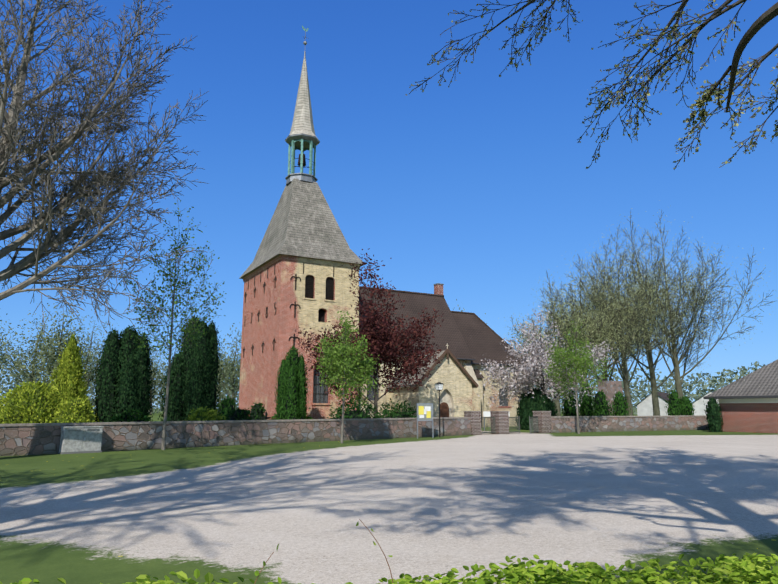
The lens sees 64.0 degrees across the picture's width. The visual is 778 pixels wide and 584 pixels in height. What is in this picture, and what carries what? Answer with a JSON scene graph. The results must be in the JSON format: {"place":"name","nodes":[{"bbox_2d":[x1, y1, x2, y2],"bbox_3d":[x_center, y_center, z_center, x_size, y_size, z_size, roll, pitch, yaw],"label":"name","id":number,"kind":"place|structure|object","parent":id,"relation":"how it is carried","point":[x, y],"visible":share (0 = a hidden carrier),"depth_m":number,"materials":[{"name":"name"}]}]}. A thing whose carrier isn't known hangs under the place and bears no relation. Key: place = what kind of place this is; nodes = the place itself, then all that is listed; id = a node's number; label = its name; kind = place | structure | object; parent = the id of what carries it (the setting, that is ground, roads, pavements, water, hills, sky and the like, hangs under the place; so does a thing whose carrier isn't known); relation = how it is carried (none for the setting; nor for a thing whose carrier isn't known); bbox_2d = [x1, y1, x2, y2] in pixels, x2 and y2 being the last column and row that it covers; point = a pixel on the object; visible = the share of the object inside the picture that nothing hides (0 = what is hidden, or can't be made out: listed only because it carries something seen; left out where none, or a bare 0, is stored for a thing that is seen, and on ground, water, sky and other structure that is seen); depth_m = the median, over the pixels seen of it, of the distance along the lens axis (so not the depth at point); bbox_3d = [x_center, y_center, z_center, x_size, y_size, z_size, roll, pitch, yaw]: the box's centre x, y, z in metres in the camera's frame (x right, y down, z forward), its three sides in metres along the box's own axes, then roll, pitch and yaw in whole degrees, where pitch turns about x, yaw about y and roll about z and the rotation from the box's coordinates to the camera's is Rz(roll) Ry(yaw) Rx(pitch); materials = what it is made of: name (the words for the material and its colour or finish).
{"place":"outdoors","nodes":[
{"label":"outdoors","id":0,"kind":"place"},
{"bbox_2d":[88,325,118,391],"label":"tree foliage","id":1,"kind":"object","parent":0,"point":[96,363],"depth_m":150.50,"materials":[{"name":"green plant"}]},
{"bbox_2d":[149,344,167,414],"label":"tree foliage","id":2,"kind":"object","parent":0,"point":[157,374],"depth_m":161.91,"materials":[{"name":"green plant"}]},
{"bbox_2d":[239,255,360,419],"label":"church tower walls","id":3,"kind":"structure","parent":0,"point":[321,295],"depth_m":51.42,"materials":[{"name":"red brick"}]},
{"bbox_2d":[243,263,351,357],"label":"wall anchors","id":4,"kind":"object","parent":3,"relation":"attached to","point":[294,304],"visible":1,"depth_m":51.42,"materials":[{"name":"black metal"}]},
{"bbox_2d":[239,178,365,278],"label":"tower roof","id":5,"kind":"structure","parent":3,"relation":"on","point":[303,223],"depth_m":54.30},
{"bbox_2d":[285,133,319,184],"bbox_3d":[-8.177,-12.109,58.419,3.030,4.460,3.030,6,-12,-29],"label":"belfry lantern","id":6,"kind":"object","parent":5,"relation":"on","point":[302,142],"visible":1,"depth_m":57.72,"materials":[{"name":"teal metal"}]},
{"bbox_2d":[289,58,317,138],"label":"church spire","id":7,"kind":"structure","parent":6,"relation":"on","point":[302,120],"depth_m":58.76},
{"bbox_2d":[302,26,308,57],"bbox_3d":[-8.182,-24.345,60.688,0.870,3.450,0.495,33,-35,-71],"label":"weather vane","id":8,"kind":"object","parent":7,"relation":"on","point":[305,30],"visible":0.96,"depth_m":60.68,"materials":[{"name":"teal metal"}]},
{"bbox_2d":[92,409,637,431],"bbox_3d":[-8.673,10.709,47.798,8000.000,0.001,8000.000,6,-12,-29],"label":"terrain","id":9,"kind":"structure","parent":0,"point":[155,415],"depth_m":108.51,"materials":[{"name":"green plant"}]},
{"bbox_2d":[0,381,65,423],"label":"bush","id":10,"kind":"object","parent":9,"relation":"on","point":[32,402],"visible":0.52,"depth_m":29.89,"materials":[{"name":"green plant"}]},
{"bbox_2d":[40,396,98,422],"bbox_3d":[-15.146,6.260,30.066,2.832,2.478,2.853,-3,-11,16],"label":"bush","id":11,"kind":"object","parent":9,"relation":"on","point":[71,410],"visible":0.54,"depth_m":29.73,"materials":[{"name":"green plant"}]},
{"bbox_2d":[47,334,99,421],"bbox_3d":[-17.752,5.311,34.507,3.533,6.048,3.400,6,-12,-29],"label":"conifer","id":12,"kind":"object","parent":9,"relation":"on","point":[69,380],"visible":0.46,"depth_m":34.19,"materials":[{"name":"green plant"}]},
{"bbox_2d":[92,336,106,404],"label":"conifer","id":13,"kind":"object","parent":9,"relation":"on","point":[99,371],"depth_m":36.33,"materials":[{"name":"green plant"}]},
{"bbox_2d":[0,0,208,332],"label":"bare tree branches","id":14,"kind":"object","parent":9,"relation":"on","point":[10,130],"visible":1,"depth_m":22.01,"materials":[{"name":"grey plant"}]},
{"bbox_2d":[89,328,123,421],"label":"conifer","id":15,"kind":"object","parent":9,"relation":"on","point":[109,372],"visible":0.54,"depth_m":35.34,"materials":[{"name":"green plant"}]},
{"bbox_2d":[107,354,140,421],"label":"conifer","id":16,"kind":"object","parent":9,"relation":"on","point":[125,401],"visible":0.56,"depth_m":35.09,"materials":[{"name":"green plant"}]},
{"bbox_2d":[106,325,153,409],"bbox_3d":[-15.478,5.298,36.572,2.902,6.801,2.929,1,-11,-5],"label":"yew","id":17,"kind":"object","parent":9,"relation":"on","point":[129,345],"visible":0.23,"depth_m":36.19,"materials":[{"name":"green plant"}]},
{"bbox_2d":[107,408,153,421],"bbox_3d":[-12.462,6.694,30.558,3.065,1.958,3.087,6,-12,-29],"label":"bush","id":18,"kind":"object","parent":9,"relation":"on","point":[137,415],"visible":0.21,"depth_m":30.17,"materials":[{"name":"green plant"}]},
{"bbox_2d":[133,346,152,417],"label":"conifer","id":19,"kind":"object","parent":9,"relation":"on","point":[143,379],"visible":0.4,"depth_m":35.88,"materials":[{"name":"green plant"}]},
{"bbox_2d":[138,332,157,421],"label":"conifer","id":20,"kind":"object","parent":9,"relation":"on","point":[148,361],"visible":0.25,"depth_m":36.92,"materials":[{"name":"green plant"}]},
{"bbox_2d":[157,354,186,420],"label":"conifer","id":21,"kind":"object","parent":9,"relation":"on","point":[176,393],"visible":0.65,"depth_m":37.52,"materials":[{"name":"green plant"}]},
{"bbox_2d":[162,315,210,419],"bbox_3d":[-12.250,5.245,39.014,3.339,7.805,3.066,6,-12,-29],"label":"yew","id":22,"kind":"object","parent":9,"relation":"on","point":[185,355],"visible":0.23,"depth_m":38.43,"materials":[{"name":"green plant"}]},
{"bbox_2d":[179,348,208,420],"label":"conifer","id":23,"kind":"object","parent":9,"relation":"on","point":[194,395],"visible":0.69,"depth_m":37.65,"materials":[{"name":"green plant"}]},
{"bbox_2d":[185,320,213,416],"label":"conifer","id":24,"kind":"object","parent":9,"relation":"on","point":[203,340],"visible":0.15,"depth_m":38.55,"materials":[{"name":"green plant"}]},
{"bbox_2d":[184,406,226,420],"bbox_3d":[-9.103,6.695,30.928,2.788,2.040,2.609,-8,-13,38],"label":"bush","id":25,"kind":"object","parent":9,"relation":"on","point":[202,414],"visible":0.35,"depth_m":30.69,"materials":[{"name":"green plant"}]},
{"bbox_2d":[206,320,225,414],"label":"conifer","id":26,"kind":"object","parent":9,"relation":"on","point":[215,347],"visible":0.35,"depth_m":39.22,"materials":[{"name":"green plant"}]},
{"bbox_2d":[214,395,236,419],"bbox_3d":[-9.372,7.302,35.941,1.714,2.708,1.823,6,-12,-29],"label":"green shrub","id":27,"kind":"object","parent":9,"relation":"on","point":[227,405],"visible":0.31,"depth_m":35.78,"materials":[{"name":"green plant"}]},
{"bbox_2d":[222,407,253,419],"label":"green shrub","id":28,"kind":"object","parent":9,"relation":"on","point":[240,414],"visible":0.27,"depth_m":32.76,"materials":[{"name":"green plant"}]},
{"bbox_2d":[248,402,270,419],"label":"shrub","id":29,"kind":"object","parent":9,"relation":"on","point":[258,410],"visible":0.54,"depth_m":46.70,"materials":[{"name":"green plant"}]},
{"bbox_2d":[261,412,270,419],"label":"grave crosses","id":30,"kind":"object","parent":9,"relation":"on","point":[265,417],"visible":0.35,"depth_m":44.32,"materials":[{"name":"black metal"}]},
{"bbox_2d":[274,359,285,419],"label":"conifer","id":31,"kind":"object","parent":9,"relation":"on","point":[279,384],"visible":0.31,"depth_m":44.37,"materials":[{"name":"green plant"}]},
{"bbox_2d":[275,355,289,419],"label":"conifer","id":32,"kind":"object","parent":9,"relation":"on","point":[287,372],"visible":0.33,"depth_m":44.18,"materials":[{"name":"green plant"}]},
{"bbox_2d":[264,412,311,419],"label":"shrub","id":33,"kind":"object","parent":9,"relation":"on","point":[272,417],"visible":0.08,"depth_m":44.44,"materials":[{"name":"green plant"}]},
{"bbox_2d":[280,346,300,414],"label":"conifer tree","id":34,"kind":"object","parent":9,"relation":"on","point":[294,357],"depth_m":44.86,"materials":[{"name":"green plant"}]},
{"bbox_2d":[280,365,302,419],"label":"conifer","id":35,"kind":"object","parent":9,"relation":"on","point":[291,410],"visible":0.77,"depth_m":43.62,"materials":[{"name":"green plant"}]},
{"bbox_2d":[296,358,309,418],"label":"conifer","id":36,"kind":"object","parent":9,"relation":"on","point":[302,385],"visible":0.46,"depth_m":44.33,"materials":[{"name":"green plant"}]},
{"bbox_2d":[299,353,308,418],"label":"conifer","id":37,"kind":"object","parent":9,"relation":"on","point":[302,357],"visible":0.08,"depth_m":45.38,"materials":[{"name":"green plant"}]},
{"bbox_2d":[327,394,384,418],"bbox_3d":[-2.170,7.735,38.939,4.813,2.813,3.638,6,-12,-29],"label":"rhododendron","id":38,"kind":"object","parent":9,"relation":"on","point":[353,413],"visible":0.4,"depth_m":38.57,"materials":[{"name":"green plant"}]},
{"bbox_2d":[295,248,443,416],"bbox_3d":[-1.082,3.321,43.983,9.806,13.135,8.891,-4,-11,22],"label":"copper beech tree","id":39,"kind":"object","parent":9,"relation":"on","point":[383,338],"depth_m":42.62,"materials":[{"name":"purple plant"}]},
{"bbox_2d":[0,360,765,414],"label":"woodland","id":40,"kind":"object","parent":9,"relation":"on","point":[643,394],"visible":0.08,"depth_m":175.84,"materials":[{"name":"green plant"}]},
{"bbox_2d":[0,314,27,384],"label":"tree foliage","id":41,"kind":"object","parent":40,"relation":"on","point":[5,349],"depth_m":100.06,"materials":[{"name":"green plant"}]},
{"bbox_2d":[0,303,83,388],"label":"tree foliage","id":42,"kind":"object","parent":40,"relation":"on","point":[30,358],"depth_m":122.32,"materials":[{"name":"green plant"}]},
{"bbox_2d":[0,303,105,387],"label":"tree foliage","id":43,"kind":"object","parent":40,"relation":"on","point":[52,357],"depth_m":90.54,"materials":[{"name":"green plant"}]},
{"bbox_2d":[53,309,112,394],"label":"tree foliage","id":44,"kind":"object","parent":40,"relation":"on","point":[90,367],"depth_m":143.85,"materials":[{"name":"green plant"}]},
{"bbox_2d":[216,345,236,405],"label":"tree foliage","id":45,"kind":"object","parent":40,"relation":"on","point":[226,374],"depth_m":151.32,"materials":[{"name":"green plant"}]},
{"bbox_2d":[217,322,241,406],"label":"tree foliage","id":46,"kind":"object","parent":40,"relation":"on","point":[224,371],"depth_m":110.96,"materials":[{"name":"green plant"}]},
{"bbox_2d":[377,398,416,417],"bbox_3d":[0.435,8.308,41.334,4.823,2.541,3.571,6,-12,-29],"label":"rhododendron","id":47,"kind":"object","parent":9,"relation":"on","point":[396,412],"visible":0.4,"depth_m":41.05,"materials":[{"name":"green plant"}]},
{"bbox_2d":[358,357,470,417],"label":"church nave walls","id":48,"kind":"structure","parent":9,"relation":"on","point":[384,399],"depth_m":53.65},
{"bbox_2d":[359,286,473,358],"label":"church roof","id":49,"kind":"structure","parent":48,"relation":"on","point":[448,331],"depth_m":59.83,"materials":[{"name":"tile"}]},
{"bbox_2d":[397,355,474,359],"bbox_3d":[2.695,5.804,55.443,12.300,0.130,0.150,6,-12,-29],"label":"church nave gutter","id":50,"kind":"object","parent":49,"relation":"attached to","point":[457,358],"visible":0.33,"depth_m":57.64,"materials":[{"name":"metal"}]},
{"bbox_2d":[433,283,443,294],"bbox_3d":[5.157,0.581,64.510,0.800,2.850,0.800,6,-12,-29],"label":"chimney","id":51,"kind":"object","parent":49,"relation":"on","point":[438,288],"visible":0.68,"depth_m":64.39,"materials":[{"name":"brick"}]},
{"bbox_2d":[464,363,482,426],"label":"church buttress","id":52,"kind":"structure","parent":9,"relation":"on","point":[477,377],"depth_m":58.02,"materials":[{"name":"brick"}]},
{"bbox_2d":[483,411,509,429],"bbox_3d":[8.783,10.511,50.826,2.700,1.500,0.100,6,-12,-29],"label":"banner board","id":53,"kind":"object","parent":9,"relation":"on","point":[486,413],"visible":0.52,"depth_m":50.35,"materials":[{"name":"white paint"}]},
{"bbox_2d":[516,391,530,429],"bbox_3d":[11.292,9.860,51.506,1.684,3.435,1.780,6,-12,-29],"label":"shrub","id":54,"kind":"object","parent":9,"relation":"on","point":[522,411],"visible":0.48,"depth_m":51.23,"materials":[{"name":"green plant"}]},
{"bbox_2d":[524,396,539,429],"bbox_3d":[11.803,9.970,51.016,1.672,3.022,1.742,6,-12,-29],"label":"shrub","id":55,"kind":"object","parent":9,"relation":"on","point":[532,402],"visible":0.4,"depth_m":50.63,"materials":[{"name":"green plant"}]},
{"bbox_2d":[522,387,555,421],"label":"yew","id":56,"kind":"object","parent":9,"relation":"on","point":[537,393],"visible":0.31,"depth_m":51.08,"materials":[{"name":"green plant"}]},
{"bbox_2d":[536,394,551,414],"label":"shrub","id":57,"kind":"object","parent":9,"relation":"on","point":[544,407],"visible":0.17,"depth_m":50.65,"materials":[{"name":"green plant"}]},
{"bbox_2d":[477,306,618,407],"bbox_3d":[13.483,6.313,53.279,11.400,10.682,10.023,6,-12,-29],"label":"cherry tree","id":58,"kind":"object","parent":9,"relation":"on","point":[536,370],"depth_m":51.53,"materials":[{"name":"white plant"}]},
{"bbox_2d":[502,275,601,415],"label":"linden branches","id":59,"kind":"object","parent":9,"relation":"on","point":[557,403],"depth_m":66.65,"materials":[{"name":"green plant"}]},
{"bbox_2d":[548,398,557,415],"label":"yew","id":60,"kind":"object","parent":9,"relation":"on","point":[554,406],"visible":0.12,"depth_m":51.57,"materials":[{"name":"green plant"}]},
{"bbox_2d":[560,387,580,415],"bbox_3d":[16.428,10.506,56.501,1.956,3.851,1.918,6,-12,-29],"label":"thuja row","id":61,"kind":"object","parent":9,"relation":"on","point":[569,409],"visible":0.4,"depth_m":56.13,"materials":[{"name":"green plant"}]},
{"bbox_2d":[578,384,594,415],"bbox_3d":[18.323,10.468,57.433,2.016,4.383,1.844,-2,-11,9],"label":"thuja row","id":62,"kind":"object","parent":9,"relation":"on","point":[585,407],"visible":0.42,"depth_m":57.10,"materials":[{"name":"green plant"}]},
{"bbox_2d":[531,233,651,380],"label":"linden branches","id":63,"kind":"object","parent":9,"relation":"on","point":[613,364],"depth_m":69.25,"materials":[{"name":"plant"}]},
{"bbox_2d":[536,255,652,408],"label":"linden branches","id":64,"kind":"object","parent":9,"relation":"on","point":[564,316],"depth_m":64.36,"materials":[{"name":"green plant"}]},
{"bbox_2d":[589,389,613,415],"bbox_3d":[19.211,10.635,56.355,2.057,3.666,2.368,6,-12,-29],"label":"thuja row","id":65,"kind":"object","parent":9,"relation":"on","point":[600,406],"visible":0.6,"depth_m":56.08,"materials":[{"name":"green plant"}]},
{"bbox_2d":[597,381,622,415],"bbox_3d":[21.801,10.960,61.120,2.700,4.400,1.830,6,-12,-29],"label":"house roof","id":66,"kind":"object","parent":9,"relation":"on","point":[611,389],"visible":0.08,"depth_m":60.69,"materials":[{"name":"red"}]},
{"bbox_2d":[545,224,677,415],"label":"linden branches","id":67,"kind":"object","parent":9,"relation":"on","point":[625,377],"depth_m":65.95,"materials":[{"name":"plant"}]},
{"bbox_2d":[610,391,630,415],"bbox_3d":[21.336,10.887,57.392,1.757,3.508,2.100,6,-12,-29],"label":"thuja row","id":68,"kind":"object","parent":9,"relation":"on","point":[620,405],"visible":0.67,"depth_m":57.12,"materials":[{"name":"green plant"}]},
{"bbox_2d":[573,208,720,415],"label":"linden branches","id":69,"kind":"object","parent":9,"relation":"on","point":[654,388],"depth_m":70.81,"materials":[{"name":"plant"}]},
{"bbox_2d":[665,390,684,415],"bbox_3d":[27.244,11.119,59.217,1.800,3.769,1.900,6,-12,-29],"label":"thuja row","id":70,"kind":"object","parent":9,"relation":"on","point":[674,406],"visible":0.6,"depth_m":58.96,"materials":[{"name":"green plant"}]},
{"bbox_2d":[587,200,777,398],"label":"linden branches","id":71,"kind":"object","parent":9,"relation":"on","point":[673,353],"depth_m":68.32,"materials":[{"name":"plant"}]},
{"bbox_2d":[679,396,695,414],"bbox_3d":[28.760,11.579,60.157,1.896,3.179,1.936,6,-12,-29],"label":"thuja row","id":72,"kind":"object","parent":9,"relation":"on","point":[687,404],"visible":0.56,"depth_m":59.77,"materials":[{"name":"green plant"}]},
{"bbox_2d":[703,397,725,431],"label":"conifer shrub","id":73,"kind":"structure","parent":9,"relation":"on","point":[713,417],"depth_m":46.40,"materials":[{"name":"green plant"}]},
{"bbox_2d":[0,430,777,583],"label":"lot ground","id":74,"kind":"structure","parent":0,"point":[423,506],"depth_m":11.23,"materials":[{"name":"grey gravel"}]},
{"bbox_2d":[58,426,103,453],"bbox_3d":[-12.229,5.867,24.737,0.422,1.045,1.520,-10,-15,43],"label":"memorial","id":75,"kind":"object","parent":74,"relation":"on","point":[79,439],"visible":0.98,"depth_m":24.54,"materials":[{"name":"stone"}]},
{"bbox_2d":[116,199,225,449],"bbox_3d":[-9.316,1.108,27.445,5.041,11.399,4.868,-9,-14,39],"label":"young tree","id":76,"kind":"object","parent":74,"relation":"on","point":[176,302],"depth_m":27.31,"materials":[{"name":"green plant"}]},
{"bbox_2d":[312,311,383,442],"bbox_3d":[-2.287,4.306,32.316,3.497,6.902,4.080,-7,-13,32],"label":"young tree","id":77,"kind":"object","parent":74,"relation":"on","point":[362,367],"depth_m":32.03,"materials":[{"name":"green plant"}]},
{"bbox_2d":[0,417,708,456],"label":"churchyard wall","id":78,"kind":"structure","parent":74,"relation":"on","point":[26,440],"depth_m":31.24,"materials":[{"name":"grey stone"}]},
{"bbox_2d":[0,415,706,426],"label":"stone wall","id":79,"kind":"structure","parent":78,"relation":"on","point":[92,423],"depth_m":30.33,"materials":[{"name":"grey stone"}]},
{"bbox_2d":[0,519,777,583],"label":"roadside hedge","id":80,"kind":"object","parent":74,"relation":"on","point":[739,571],"visible":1,"depth_m":3.68,"materials":[{"name":"green plant"}]},
{"bbox_2d":[417,403,433,438],"bbox_3d":[2.153,7.663,37.081,1.245,2.050,0.091,8,-13,-36],"label":"notice board","id":81,"kind":"object","parent":74,"relation":"on","point":[424,411],"visible":0.92,"depth_m":37.12,"materials":[{"name":"metal"}]},
{"bbox_2d":[435,382,443,436],"bbox_3d":[3.095,7.219,38.207,0.460,3.337,0.460,6,-12,-29],"label":"street lamp","id":82,"kind":"object","parent":74,"relation":"on","point":[439,386],"visible":0.94,"depth_m":38.30,"materials":[{"name":"black metal"}]},
{"bbox_2d":[464,411,551,434],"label":"gate pillars","id":83,"kind":"structure","parent":74,"relation":"on","point":[502,422],"depth_m":42.67,"materials":[{"name":"brown brick"}]},
{"bbox_2d":[481,416,538,433],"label":"gate leaves","id":84,"kind":"object","parent":83,"relation":"attached to","point":[518,427],"visible":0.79,"depth_m":43.52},
{"bbox_2d":[542,320,610,433],"bbox_3d":[12.938,6.060,44.686,4.658,7.997,5.344,6,-12,-29],"label":"young tree","id":85,"kind":"object","parent":74,"relation":"on","point":[581,360],"depth_m":44.09,"materials":[{"name":"green plant"}]},
{"bbox_2d":[0,0,777,408],"label":"sky","id":86,"kind":"structure","parent":0,"point":[480,186],"materials":[{"name":"blue"}]},
{"bbox_2d":[390,353,472,416],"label":"church porch walls","id":87,"kind":"structure","parent":0,"point":[456,396],"depth_m":51.55,"materials":[{"name":"beige brick"}]},
{"bbox_2d":[387,350,476,387],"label":"porch roof","id":88,"kind":"structure","parent":87,"relation":"on","point":[430,365],"depth_m":52.03,"materials":[{"name":"brown tile"}]},
{"bbox_2d":[416,343,478,386],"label":"gable trim","id":89,"kind":"structure","parent":88,"relation":"attached to","point":[447,351],"depth_m":51.63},
{"bbox_2d":[471,364,521,426],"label":"church chancel walls","id":90,"kind":"structure","parent":0,"point":[506,405],"depth_m":60.71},
{"bbox_2d":[451,311,526,366],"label":"church roof","id":91,"kind":"structure","parent":90,"relation":"on","point":[483,339],"depth_m":62.86,"materials":[{"name":"tile"}]},
{"bbox_2d":[471,363,526,365],"bbox_3d":[10.943,7.121,60.977,7.850,0.121,0.140,6,-12,-29],"label":"church chancel gutter","id":92,"kind":"object","parent":91,"relation":"attached to","point":[491,364],"visible":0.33,"depth_m":60.24,"materials":[{"name":"brown metal"}]},
{"bbox_2d":[481,431,531,434],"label":"churchyard path","id":93,"kind":"structure","parent":0,"point":[509,433],"depth_m":43.59,"materials":[{"name":"grey gravel"}]},
{"bbox_2d":[508,323,546,390],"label":"tree foliage","id":94,"kind":"object","parent":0,"point":[520,349],"depth_m":116.35,"materials":[{"name":"plant"}]},
{"bbox_2d":[635,392,669,415],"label":"house","id":95,"kind":"structure","parent":0,"point":[644,406],"depth_m":129.59,"materials":[{"name":"white paint"}]},
{"bbox_2d":[692,390,718,414],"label":"white house","id":96,"kind":"structure","parent":0,"point":[699,407],"depth_m":112.53,"materials":[{"name":"white paint"}]},
{"bbox_2d":[718,398,777,432],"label":"parish hall walls","id":97,"kind":"structure","parent":0,"point":[757,415],"depth_m":45.68,"materials":[{"name":"red brick"}]},
{"bbox_2d":[703,359,777,398],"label":"roof","id":98,"kind":"structure","parent":97,"relation":"on","point":[762,382],"depth_m":46.33,"materials":[{"name":"grey tile"}]},
{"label":"overhanging tree branches","id":99,"kind":"object","parent":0,"visible":0},
{"bbox_2d":[409,0,777,169],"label":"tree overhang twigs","id":100,"kind":"object","parent":99,"relation":"attached to","point":[764,18],"visible":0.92,"depth_m":6.48,"materials":[{"name":"brown plant"}]},
{"bbox_2d":[405,0,777,168],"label":"tree buds","id":101,"kind":"object","parent":100,"relation":"attached to","point":[715,93],"visible":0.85,"depth_m":6.57,"materials":[{"name":"yellow plant"}]}
]}

